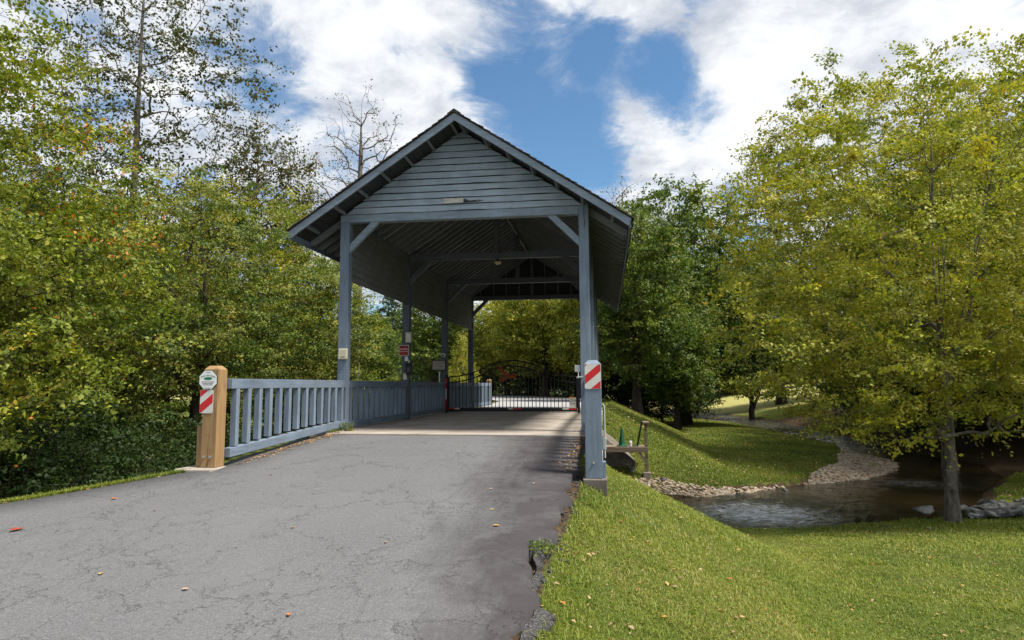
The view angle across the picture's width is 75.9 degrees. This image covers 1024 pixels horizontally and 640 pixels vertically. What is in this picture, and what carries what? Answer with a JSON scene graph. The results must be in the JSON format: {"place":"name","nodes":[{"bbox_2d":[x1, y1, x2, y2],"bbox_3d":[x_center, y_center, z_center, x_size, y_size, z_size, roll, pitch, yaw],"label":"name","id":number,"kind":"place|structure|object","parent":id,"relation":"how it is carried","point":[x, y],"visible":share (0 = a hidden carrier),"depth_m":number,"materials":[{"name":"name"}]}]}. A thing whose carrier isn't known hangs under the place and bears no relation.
{"place":"outdoors","nodes":[
{"label":"outdoors","id":0,"kind":"place"},
{"bbox_2d":[0,435,584,639],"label":"driveway","id":1,"kind":"structure","parent":0,"point":[233,551],"depth_m":5.64,"materials":[{"name":"asphalt"}]},
{"bbox_2d":[237,429,357,463],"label":"leaf litter","id":2,"kind":"object","parent":1,"relation":"on","point":[327,435],"visible":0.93,"depth_m":10.46,"materials":[{"name":"plant"}]},
{"bbox_2d":[559,436,584,471],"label":"leaf litter","id":3,"kind":"object","parent":1,"relation":"on","point":[578,447],"visible":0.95,"depth_m":9.73,"materials":[{"name":"plant"}]},
{"bbox_2d":[0,0,1023,341],"label":"sky","id":4,"kind":"structure","parent":0,"point":[594,91],"materials":[{"name":"blue"}]},
{"bbox_2d":[2,364,1023,639],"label":"ground","id":5,"kind":"structure","parent":0,"point":[1002,464],"depth_m":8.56,"materials":[{"name":"plant"}]},
{"bbox_2d":[0,160,104,373],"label":"hornbeam tree","id":6,"kind":"object","parent":5,"relation":"on","point":[31,272],"visible":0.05,"depth_m":16.86,"materials":[{"name":"green plant"}]},
{"bbox_2d":[19,465,123,496],"bbox_3d":[-6.573,3.049,10.142,2.315,1.535,2.320,0,-6,-1],"label":"shrub","id":7,"kind":"object","parent":5,"relation":"on","point":[73,478],"visible":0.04,"depth_m":10.22,"materials":[{"name":"green plant"}]},
{"bbox_2d":[0,404,148,501],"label":"shrub","id":8,"kind":"object","parent":5,"relation":"on","point":[42,462],"visible":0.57,"depth_m":10.68,"materials":[{"name":"green plant"}]},
{"bbox_2d":[0,385,163,494],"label":"shrub","id":9,"kind":"object","parent":5,"relation":"on","point":[125,433],"visible":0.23,"depth_m":12.77,"materials":[{"name":"green plant"}]},
{"bbox_2d":[3,388,169,497],"bbox_3d":[-10.029,3.028,14.944,4.641,3.071,4.630,2,-6,-17],"label":"shrub","id":10,"kind":"object","parent":5,"relation":"on","point":[121,415],"visible":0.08,"depth_m":15.12,"materials":[{"name":"green plant"}]},
{"bbox_2d":[0,140,186,479],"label":"hornbeam tree","id":11,"kind":"object","parent":5,"relation":"on","point":[111,197],"visible":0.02,"depth_m":21.69,"materials":[{"name":"green plant"}]},
{"bbox_2d":[0,468,187,503],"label":"grass","id":12,"kind":"structure","parent":5,"relation":"on","point":[51,493],"depth_m":7.68,"materials":[{"name":"plant"}]},
{"bbox_2d":[0,0,206,466],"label":"linden tree","id":13,"kind":"object","parent":5,"relation":"on","point":[13,387],"visible":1,"depth_m":10.90,"materials":[{"name":"green plant"}]},
{"bbox_2d":[0,149,228,493],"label":"hornbeam tree","id":14,"kind":"object","parent":5,"relation":"on","point":[37,365],"visible":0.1,"depth_m":17.33,"materials":[{"name":"green plant"}]},
{"bbox_2d":[17,423,226,488],"bbox_3d":[-6.513,2.891,11.574,3.287,2.175,3.280,-1,-6,8],"label":"shrub","id":15,"kind":"object","parent":5,"relation":"on","point":[145,467],"visible":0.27,"depth_m":11.46,"materials":[{"name":"green plant"}]},
{"bbox_2d":[0,0,300,464],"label":"birch tree","id":16,"kind":"object","parent":5,"relation":"on","point":[138,85],"visible":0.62,"depth_m":22.00,"materials":[{"name":"green plant"}]},
{"bbox_2d":[33,188,267,444],"bbox_3d":[-17.514,-0.066,30.322,14.190,12.145,9.234,1,-6,-9],"label":"hornbeam tree","id":17,"kind":"object","parent":5,"relation":"on","point":[159,220],"visible":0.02,"depth_m":29.76,"materials":[{"name":"green plant"}]},
{"bbox_2d":[71,408,254,479],"bbox_3d":[-6.985,3.099,13.768,3.868,2.559,3.858,0,-6,-4],"label":"shrub","id":18,"kind":"object","parent":5,"relation":"on","point":[191,421],"visible":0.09,"depth_m":13.66,"materials":[{"name":"green plant"}]},
{"bbox_2d":[0,153,362,465],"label":"hornbeam tree","id":19,"kind":"object","parent":5,"relation":"on","point":[206,336],"visible":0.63,"depth_m":16.22,"materials":[{"name":"green plant"}]},
{"bbox_2d":[174,465,224,471],"bbox_3d":[-4.129,2.073,8.813,0.520,0.202,0.560,-1,-6,8],"label":"concrete footing","id":20,"kind":"object","parent":5,"relation":"on","point":[193,468],"visible":0.26,"depth_m":8.58,"materials":[{"name":"concrete"}]},
{"bbox_2d":[196,366,227,467],"bbox_3d":[-4.075,1.296,8.874,0.305,1.350,0.235,-1,-6,8],"label":"end post","id":21,"kind":"object","parent":20,"relation":"on","point":[210,441],"visible":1,"depth_m":8.79,"materials":[{"name":"brown wood"}]},
{"bbox_2d":[200,390,213,412],"bbox_3d":[-4.093,1.091,8.797,0.188,0.312,0.006,-1,-6,8],"label":"hazard sign","id":22,"kind":"object","parent":21,"relation":"attached to","point":[206,401],"visible":1,"depth_m":8.79,"materials":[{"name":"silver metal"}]},
{"bbox_2d":[199,370,216,389],"bbox_3d":[-4.082,0.805,8.820,0.262,0.262,0.007,-1,-6,8],"label":"octagonal sign","id":23,"kind":"object","parent":21,"relation":"attached to","point":[207,379],"visible":1,"depth_m":8.82,"materials":[{"name":"white plastic"}]},
{"bbox_2d":[155,421,272,471],"bbox_3d":[-5.463,2.907,12.740,3.086,2.047,3.094,-3,-6,24],"label":"shrub","id":24,"kind":"object","parent":5,"relation":"on","point":[194,443],"visible":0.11,"depth_m":12.34,"materials":[{"name":"green plant"}]},
{"bbox_2d":[74,160,392,460],"bbox_3d":[-9.692,0.111,22.123,11.825,10.561,7.695,-1,-6,8],"label":"hornbeam tree","id":25,"kind":"object","parent":5,"relation":"on","point":[278,261],"visible":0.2,"depth_m":20.80,"materials":[{"name":"green plant"}]},
{"bbox_2d":[174,113,328,442],"bbox_3d":[-9.835,-1.299,24.899,6.559,13.559,3.888,-1,-6,8],"label":"poplar tree","id":26,"kind":"object","parent":5,"relation":"on","point":[281,170],"visible":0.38,"depth_m":24.94,"materials":[{"name":"green plant"}]},
{"bbox_2d":[225,423,308,446],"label":"shrub","id":27,"kind":"object","parent":5,"relation":"on","point":[282,432],"depth_m":15.31,"materials":[{"name":"green plant"}]},
{"bbox_2d":[209,202,390,429],"bbox_3d":[-6.758,0.504,21.262,6.092,8.538,8.473,3,-6,-28],"label":"hornbeam tree","id":28,"kind":"object","parent":5,"relation":"on","point":[356,335],"visible":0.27,"depth_m":19.88,"materials":[{"name":"green plant"}]},
{"bbox_2d":[239,324,390,433],"bbox_3d":[-9.638,2.888,32.447,8.438,6.834,8.007,-1,-6,8],"label":"broadleaf tree","id":29,"kind":"object","parent":5,"relation":"on","point":[378,346],"visible":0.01,"depth_m":32.12,"materials":[{"name":"green plant"}]},
{"bbox_2d":[282,79,403,380],"bbox_3d":[-7.796,-3.175,31.778,8.449,18.331,5.071,-1,-6,8],"label":"bare tree","id":30,"kind":"object","parent":5,"relation":"on","point":[361,163],"visible":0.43,"depth_m":32.92,"materials":[{"name":"grey plant"}]},
{"bbox_2d":[334,304,412,380],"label":"oak tree","id":31,"kind":"object","parent":5,"relation":"on","point":[385,336],"visible":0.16,"depth_m":47.52,"materials":[{"name":"green plant"}]},
{"bbox_2d":[371,296,419,381],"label":"tree","id":32,"kind":"object","parent":5,"relation":"on","point":[392,303],"visible":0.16,"depth_m":68.14,"materials":[{"name":"green plant"}]},
{"bbox_2d":[382,316,436,381],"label":"tree","id":33,"kind":"object","parent":5,"relation":"on","point":[416,365],"visible":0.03,"depth_m":81.77,"materials":[{"name":"green plant"}]},
{"bbox_2d":[387,301,480,381],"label":"oak tree","id":34,"kind":"object","parent":5,"relation":"on","point":[426,344],"visible":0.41,"depth_m":57.07,"materials":[{"name":"green plant"}]},
{"bbox_2d":[421,350,483,382],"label":"shrub","id":35,"kind":"object","parent":5,"relation":"on","point":[450,373],"visible":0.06,"depth_m":63.12,"materials":[{"name":"green plant"}]},
{"bbox_2d":[286,108,635,467],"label":"covered bridge","id":36,"kind":"structure","parent":5,"relation":"on","point":[452,215],"depth_m":13.53,"materials":[{"name":"wood"}]},
{"bbox_2d":[338,348,347,358],"bbox_3d":[-3.335,0.670,12.952,0.188,0.216,0.073,-1,-6,8],"label":"control box","id":37,"kind":"object","parent":36,"relation":"attached to","point":[342,353],"visible":1,"depth_m":12.92,"materials":[{"name":"beige plastic"}]},
{"bbox_2d":[337,422,353,430],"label":"weed","id":38,"kind":"object","parent":36,"relation":"on","point":[347,428],"visible":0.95,"depth_m":12.60,"materials":[{"name":"green plant"}]},
{"bbox_2d":[224,379,490,456],"bbox_3d":[-2.421,2.344,19.159,0.130,1.066,20.680,-1,-6,8],"label":"bridge railing","id":39,"kind":"object","parent":36,"relation":"attached to","point":[426,398],"visible":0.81,"depth_m":11.83,"materials":[{"name":"wood"}]},
{"bbox_2d":[399,345,408,355],"bbox_3d":[-2.796,0.785,16.986,0.267,0.276,0.009,-1,-6,8],"label":"warning sign","id":40,"kind":"object","parent":36,"relation":"attached to","point":[403,350],"visible":1,"depth_m":16.98,"materials":[{"name":"red metal"}]},
{"bbox_2d":[405,332,411,342],"bbox_3d":[-2.683,0.456,17.061,0.150,0.272,0.110,-1,-6,8],"label":"junction box","id":41,"kind":"object","parent":36,"relation":"attached to","point":[408,337],"visible":1,"depth_m":17.01,"materials":[{"name":"beige plastic"}]},
{"bbox_2d":[405,363,412,374],"bbox_3d":[-2.668,1.266,16.965,0.170,0.310,0.139,-1,-6,8],"label":"keypad","id":42,"kind":"object","parent":36,"relation":"attached to","point":[408,368],"visible":1,"depth_m":16.92,"materials":[{"name":"black metal"}]},
{"bbox_2d":[445,375,448,412],"bbox_3d":[-2.082,2.353,20.995,0.084,1.200,0.084,-1,-6,8],"label":"gate post","id":43,"kind":"object","parent":36,"relation":"on","point":[446,393],"visible":1,"depth_m":20.95,"materials":[{"name":"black metal"}]},
{"bbox_2d":[432,360,445,370],"bbox_3d":[-2.352,1.454,21.093,0.470,0.340,0.023,-1,-6,8],"label":"caution sign","id":44,"kind":"object","parent":43,"relation":"attached to","point":[438,365],"visible":1,"depth_m":21.08,"materials":[{"name":"black metal"}]},
{"bbox_2d":[448,360,577,411],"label":"metal gate","id":45,"kind":"structure","parent":43,"relation":"attached to","point":[506,375],"depth_m":20.74,"materials":[{"name":"black metal"}]},
{"bbox_2d":[568,397,576,407],"bbox_3d":[1.878,2.559,20.411,0.292,0.330,0.008,-1,-6,8],"label":"gate sign","id":46,"kind":"object","parent":45,"relation":"attached to","point":[572,402],"visible":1,"depth_m":20.41,"materials":[{"name":"beige metal"}]},
{"bbox_2d":[577,375,579,412],"bbox_3d":[2.072,2.304,20.426,0.073,1.160,0.080,-1,-6,8],"label":"gate post","id":47,"kind":"object","parent":36,"relation":"on","point":[578,390],"visible":0.95,"depth_m":20.39,"materials":[{"name":"black metal"}]},
{"bbox_2d":[575,365,582,377],"bbox_3d":[1.256,0.972,12.345,0.157,0.251,0.131,-1,-6,8],"label":"gate receiver","id":48,"kind":"object","parent":36,"relation":"attached to","point":[578,368],"visible":1,"depth_m":12.33,"materials":[{"name":"white paint"}]},
{"bbox_2d":[417,304,504,394],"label":"tree","id":49,"kind":"object","parent":5,"relation":"on","point":[497,391],"visible":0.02,"depth_m":78.51,"materials":[{"name":"green plant"}]},
{"bbox_2d":[448,331,481,382],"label":"cedar tree","id":50,"kind":"object","parent":5,"relation":"on","point":[455,364],"visible":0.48,"depth_m":43.60,"materials":[{"name":"green plant"}]},
{"bbox_2d":[459,351,522,394],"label":"shrub","id":51,"kind":"object","parent":5,"relation":"on","point":[493,382],"visible":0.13,"depth_m":59.74,"materials":[{"name":"green plant"}]},
{"bbox_2d":[457,300,539,395],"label":"broadleaf tree","id":52,"kind":"object","parent":5,"relation":"on","point":[485,358],"visible":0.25,"depth_m":55.10,"materials":[{"name":"green plant"}]},
{"bbox_2d":[476,301,540,395],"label":"oak tree","id":53,"kind":"object","parent":5,"relation":"on","point":[530,393],"depth_m":59.83,"materials":[{"name":"green plant"}]},
{"bbox_2d":[478,300,579,396],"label":"broadleaf tree","id":54,"kind":"object","parent":5,"relation":"on","point":[517,327],"visible":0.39,"depth_m":48.86,"materials":[{"name":"green plant"}]},
{"bbox_2d":[509,350,565,395],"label":"shrub","id":55,"kind":"object","parent":5,"relation":"on","point":[536,385],"visible":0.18,"depth_m":56.26,"materials":[{"name":"green plant"}]},
{"bbox_2d":[511,378,572,395],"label":"shrub","id":56,"kind":"object","parent":5,"relation":"on","point":[551,393],"visible":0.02,"depth_m":78.73,"materials":[{"name":"green plant"}]},
{"bbox_2d":[529,344,580,395],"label":"shrub","id":57,"kind":"object","parent":5,"relation":"on","point":[561,377],"visible":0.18,"depth_m":53.07,"materials":[{"name":"green plant"}]},
{"bbox_2d":[520,462,595,639],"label":"broken asphalt","id":58,"kind":"structure","parent":5,"relation":"on","point":[534,622],"depth_m":4.78,"materials":[{"name":"asphalt"}]},
{"bbox_2d":[528,539,555,555],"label":"weed","id":59,"kind":"object","parent":58,"relation":"on","point":[550,546],"visible":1,"depth_m":5.44,"materials":[{"name":"green plant"}]},
{"bbox_2d":[557,372,613,397],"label":"shrub","id":60,"kind":"object","parent":5,"relation":"on","point":[575,386],"visible":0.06,"depth_m":50.41,"materials":[{"name":"green plant"}]},
{"bbox_2d":[583,475,607,497],"bbox_3d":[1.030,2.114,8.089,0.295,0.345,0.360,-1,-6,8],"label":"concrete footing","id":61,"kind":"object","parent":5,"relation":"on","point":[599,484],"visible":0.46,"depth_m":7.92,"materials":[{"name":"concrete"}]},
{"bbox_2d":[584,360,605,478],"bbox_3d":[1.031,1.220,8.150,0.246,1.440,0.232,-1,-6,8],"label":"end post","id":62,"kind":"object","parent":61,"relation":"on","point":[595,463],"visible":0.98,"depth_m":8.04,"materials":[{"name":"wood"}]},
{"bbox_2d":[585,364,600,388],"bbox_3d":[0.997,0.697,8.106,0.198,0.306,0.006,-1,-6,8],"label":"hazard sign","id":63,"kind":"object","parent":62,"relation":"attached to","point":[592,376],"visible":1,"depth_m":8.10,"materials":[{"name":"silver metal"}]},
{"bbox_2d":[602,404,605,457],"bbox_3d":[1.160,1.392,8.273,0.050,0.677,0.041,-1,-6,8],"label":"conduit","id":64,"kind":"object","parent":62,"relation":"attached to","point":[604,443],"visible":0.98,"depth_m":8.25,"materials":[{"name":"plastic"}]},
{"bbox_2d":[541,268,650,396],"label":"broadleaf tree","id":65,"kind":"object","parent":5,"relation":"on","point":[566,314],"visible":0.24,"depth_m":43.42,"materials":[{"name":"green plant"}]},
{"bbox_2d":[580,363,652,408],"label":"shrub","id":66,"kind":"object","parent":5,"relation":"on","point":[608,390],"visible":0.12,"depth_m":46.09,"materials":[{"name":"green plant"}]},
{"bbox_2d":[606,421,648,471],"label":"wooden platform","id":67,"kind":"structure","parent":5,"relation":"on","point":[633,448],"depth_m":18.77,"materials":[{"name":"wood"}]},
{"bbox_2d":[617,428,627,446],"bbox_3d":[3.185,3.388,19.012,0.300,0.524,0.300,-1,-6,8],"label":"traffic cone","id":68,"kind":"object","parent":67,"relation":"on","point":[622,442],"visible":1,"depth_m":18.94,"materials":[{"name":"green plastic"}]},
{"bbox_2d":[600,173,670,407],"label":"bare tree","id":69,"kind":"object","parent":5,"relation":"on","point":[624,193],"visible":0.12,"depth_m":52.98,"materials":[{"name":"grey plant"}]},
{"bbox_2d":[569,199,711,414],"bbox_3d":[6.604,-0.858,35.559,8.043,11.850,7.372,-2,-6,22],"label":"oak tree","id":70,"kind":"object","parent":5,"relation":"on","point":[648,319],"visible":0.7,"depth_m":34.35,"materials":[{"name":"green plant"}]},
{"bbox_2d":[601,364,695,420],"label":"shrub","id":71,"kind":"object","parent":5,"relation":"on","point":[615,399],"visible":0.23,"depth_m":44.94,"materials":[{"name":"green plant"}]},
{"bbox_2d":[614,376,714,423],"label":"shrub","id":72,"kind":"object","parent":5,"relation":"on","point":[649,407],"visible":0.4,"depth_m":42.14,"materials":[{"name":"green plant"}]},
{"bbox_2d":[625,276,731,429],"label":"oak tree","id":73,"kind":"object","parent":5,"relation":"on","point":[690,374],"visible":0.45,"depth_m":38.87,"materials":[{"name":"green plant"}]},
{"bbox_2d":[654,386,722,416],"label":"shrub","id":74,"kind":"object","parent":5,"relation":"on","point":[708,400],"visible":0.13,"depth_m":55.41,"materials":[{"name":"green plant"}]},
{"bbox_2d":[571,172,814,424],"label":"oak tree","id":75,"kind":"object","parent":5,"relation":"on","point":[685,217],"visible":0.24,"depth_m":42.76,"materials":[{"name":"green plant"}]},
{"bbox_2d":[659,240,750,390],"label":"oak tree","id":76,"kind":"object","parent":5,"relation":"on","point":[722,266],"visible":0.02,"depth_m":61.77,"materials":[{"name":"green plant"}]},
{"bbox_2d":[694,385,728,414],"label":"shrub","id":77,"kind":"object","parent":5,"relation":"on","point":[714,400],"visible":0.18,"depth_m":66.46,"materials":[{"name":"green plant"}]},
{"bbox_2d":[704,365,772,394],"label":"tree","id":78,"kind":"object","parent":5,"relation":"on","point":[728,384],"visible":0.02,"depth_m":91.52,"materials":[{"name":"green plant"}]},
{"bbox_2d":[716,366,786,419],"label":"tree","id":79,"kind":"object","parent":5,"relation":"on","point":[738,393],"visible":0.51,"depth_m":57.31,"materials":[{"name":"green plant"}]},
{"bbox_2d":[632,449,899,496],"bbox_3d":[8.912,5.105,22.398,18.816,0.569,5.089,4,-7,-34],"label":"gravel bar","id":80,"kind":"object","parent":5,"relation":"on","point":[849,465],"visible":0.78,"depth_m":21.37,"materials":[{"name":"gravel"}]},
{"bbox_2d":[643,472,650,478],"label":"footing block","id":81,"kind":"structure","parent":80,"relation":"on","point":[646,475],"depth_m":18.61,"materials":[{"name":"concrete"}]},
{"bbox_2d":[540,469,1023,639],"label":"leaf litter","id":82,"kind":"object","parent":5,"relation":"on","point":[630,626],"visible":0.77,"depth_m":6.83,"materials":[{"name":"plant"}]},
{"bbox_2d":[733,234,836,404],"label":"oak tree","id":83,"kind":"object","parent":5,"relation":"on","point":[779,399],"visible":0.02,"depth_m":67.42,"materials":[{"name":"green plant"}]},
{"bbox_2d":[602,398,1023,499],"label":"grass","id":84,"kind":"structure","parent":5,"relation":"on","point":[661,429],"depth_m":24.06,"materials":[{"name":"plant"}]},
{"bbox_2d":[605,400,1023,495],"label":"leaf litter","id":85,"kind":"object","parent":5,"relation":"on","point":[723,444],"visible":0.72,"depth_m":25.23,"materials":[{"name":"plant"}]},
{"bbox_2d":[692,47,1023,469],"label":"maple tree","id":86,"kind":"object","parent":5,"relation":"on","point":[843,91],"visible":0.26,"depth_m":24.45,"materials":[{"name":"green plant"}]},
{"bbox_2d":[694,26,1023,522],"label":"maple tree","id":87,"kind":"object","parent":5,"relation":"on","point":[950,284],"visible":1,"depth_m":13.84,"materials":[{"name":"green plant"}]},
{"bbox_2d":[834,381,905,431],"bbox_3d":[21.014,4.426,37.273,6.188,4.094,6.173,-4,-7,31],"label":"shrub","id":88,"kind":"object","parent":5,"relation":"on","point":[858,406],"visible":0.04,"depth_m":37.72,"materials":[{"name":"green plant"}]},
{"bbox_2d":[785,147,1023,448],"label":"broadleaf tree","id":89,"kind":"object","parent":5,"relation":"on","point":[959,441],"visible":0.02,"depth_m":27.96,"materials":[{"name":"green plant"}]},
{"bbox_2d":[810,183,1017,421],"bbox_3d":[22.073,-1.130,34.865,12.008,13.475,13.726,-5,-7,41],"label":"broadleaf tree","id":90,"kind":"object","parent":5,"relation":"on","point":[880,291],"depth_m":34.24,"materials":[{"name":"green plant"}]},
{"bbox_2d":[912,505,934,515],"bbox_3d":[9.103,4.224,14.520,0.417,0.211,0.298,-18,-27,22],"label":"rock","id":91,"kind":"object","parent":5,"relation":"on","point":[926,510],"visible":1,"depth_m":14.43,"materials":[{"name":"stone"}]},
{"bbox_2d":[883,375,988,435],"bbox_3d":[20.265,3.996,31.802,5.787,3.838,5.801,-5,-7,39],"label":"shrub","id":92,"kind":"object","parent":5,"relation":"on","point":[918,428],"visible":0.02,"depth_m":31.14,"materials":[{"name":"green plant"}]},
{"bbox_2d":[897,33,1023,420],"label":"maple tree","id":93,"kind":"object","parent":5,"relation":"on","point":[1018,63],"visible":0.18,"depth_m":20.26,"materials":[{"name":"green plant"}]},
{"bbox_2d":[968,511,980,517],"bbox_3d":[9.911,4.178,14.094,0.285,0.145,0.315,-22,13,-40],"label":"rock","id":94,"kind":"object","parent":5,"relation":"on","point":[973,514],"visible":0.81,"depth_m":13.99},
{"bbox_2d":[932,360,1019,433],"bbox_3d":[21.280,2.939,27.990,6.559,4.350,6.575,-3,-6,24],"label":"shrub","id":95,"kind":"object","parent":5,"relation":"on","point":[991,408],"visible":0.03,"depth_m":27.96,"materials":[{"name":"green plant"}]},
{"bbox_2d":[971,507,984,517],"bbox_3d":[9.977,4.121,14.067,0.288,0.154,0.235,4,13,13],"label":"rock","id":96,"kind":"object","parent":5,"relation":"on","point":[978,511],"visible":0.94,"depth_m":14.00,"materials":[{"name":"stone"}]},
{"bbox_2d":[977,499,997,504],"bbox_3d":[10.965,4.236,15.106,0.413,0.173,0.508,12,-13,23],"label":"rock","id":97,"kind":"object","parent":5,"relation":"on","point":[981,501],"visible":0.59,"depth_m":14.99,"materials":[{"name":"stone"}]},
{"bbox_2d":[981,510,996,517],"bbox_3d":[10.215,4.162,14.020,0.426,0.177,0.302,15,-17,-30],"label":"rock","id":98,"kind":"object","parent":5,"relation":"on","point":[992,514],"visible":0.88,"depth_m":13.89,"materials":[{"name":"stone"}]},
{"bbox_2d":[972,365,1023,433],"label":"shrub","id":99,"kind":"object","parent":5,"relation":"on","point":[1017,424],"visible":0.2,"depth_m":25.08,"materials":[{"name":"green plant"}]},
{"bbox_2d":[974,111,1023,281],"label":"broadleaf tree","id":100,"kind":"object","parent":5,"relation":"on","point":[1007,176],"visible":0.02,"depth_m":26.74,"materials":[{"name":"green plant"}]},
{"bbox_2d":[1000,509,1016,517],"bbox_3d":[10.621,4.168,14.151,0.408,0.182,0.304,1,-6,-15],"label":"rock","id":101,"kind":"object","parent":5,"relation":"on","point":[1009,513],"visible":0.59,"depth_m":14.03,"materials":[{"name":"stone"}]},
{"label":"rock","id":102,"kind":"object","parent":5,"relation":"on","visible":0},
{"bbox_2d":[961,507,970,514],"bbox_3d":[9.634,4.068,13.962,0.247,0.145,0.320,-7,-20,-23],"label":"rock","id":103,"kind":"object","parent":102,"relation":"on","point":[965,510],"visible":0.78,"depth_m":13.91,"materials":[{"name":"stone"}]},
{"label":"rock","id":104,"kind":"object","parent":5,"relation":"on","visible":0},
{"bbox_2d":[991,508,1006,514],"bbox_3d":[10.425,4.103,14.037,0.401,0.182,0.301,-21,-20,-5],"label":"rock","id":105,"kind":"object","parent":104,"relation":"on","point":[998,511],"visible":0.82,"depth_m":13.95,"materials":[{"name":"stone"}]},
{"bbox_2d":[478,396,580,407],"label":"road","id":106,"kind":"structure","parent":0,"point":[536,402],"depth_m":32.80,"materials":[{"name":"asphalt"}]},
{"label":"rock","id":107,"kind":"object","parent":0,"visible":0},
{"bbox_2d":[1006,502,1023,505],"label":"rock","id":108,"kind":"object","parent":107,"relation":"on","point":[1014,503],"visible":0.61,"depth_m":14.72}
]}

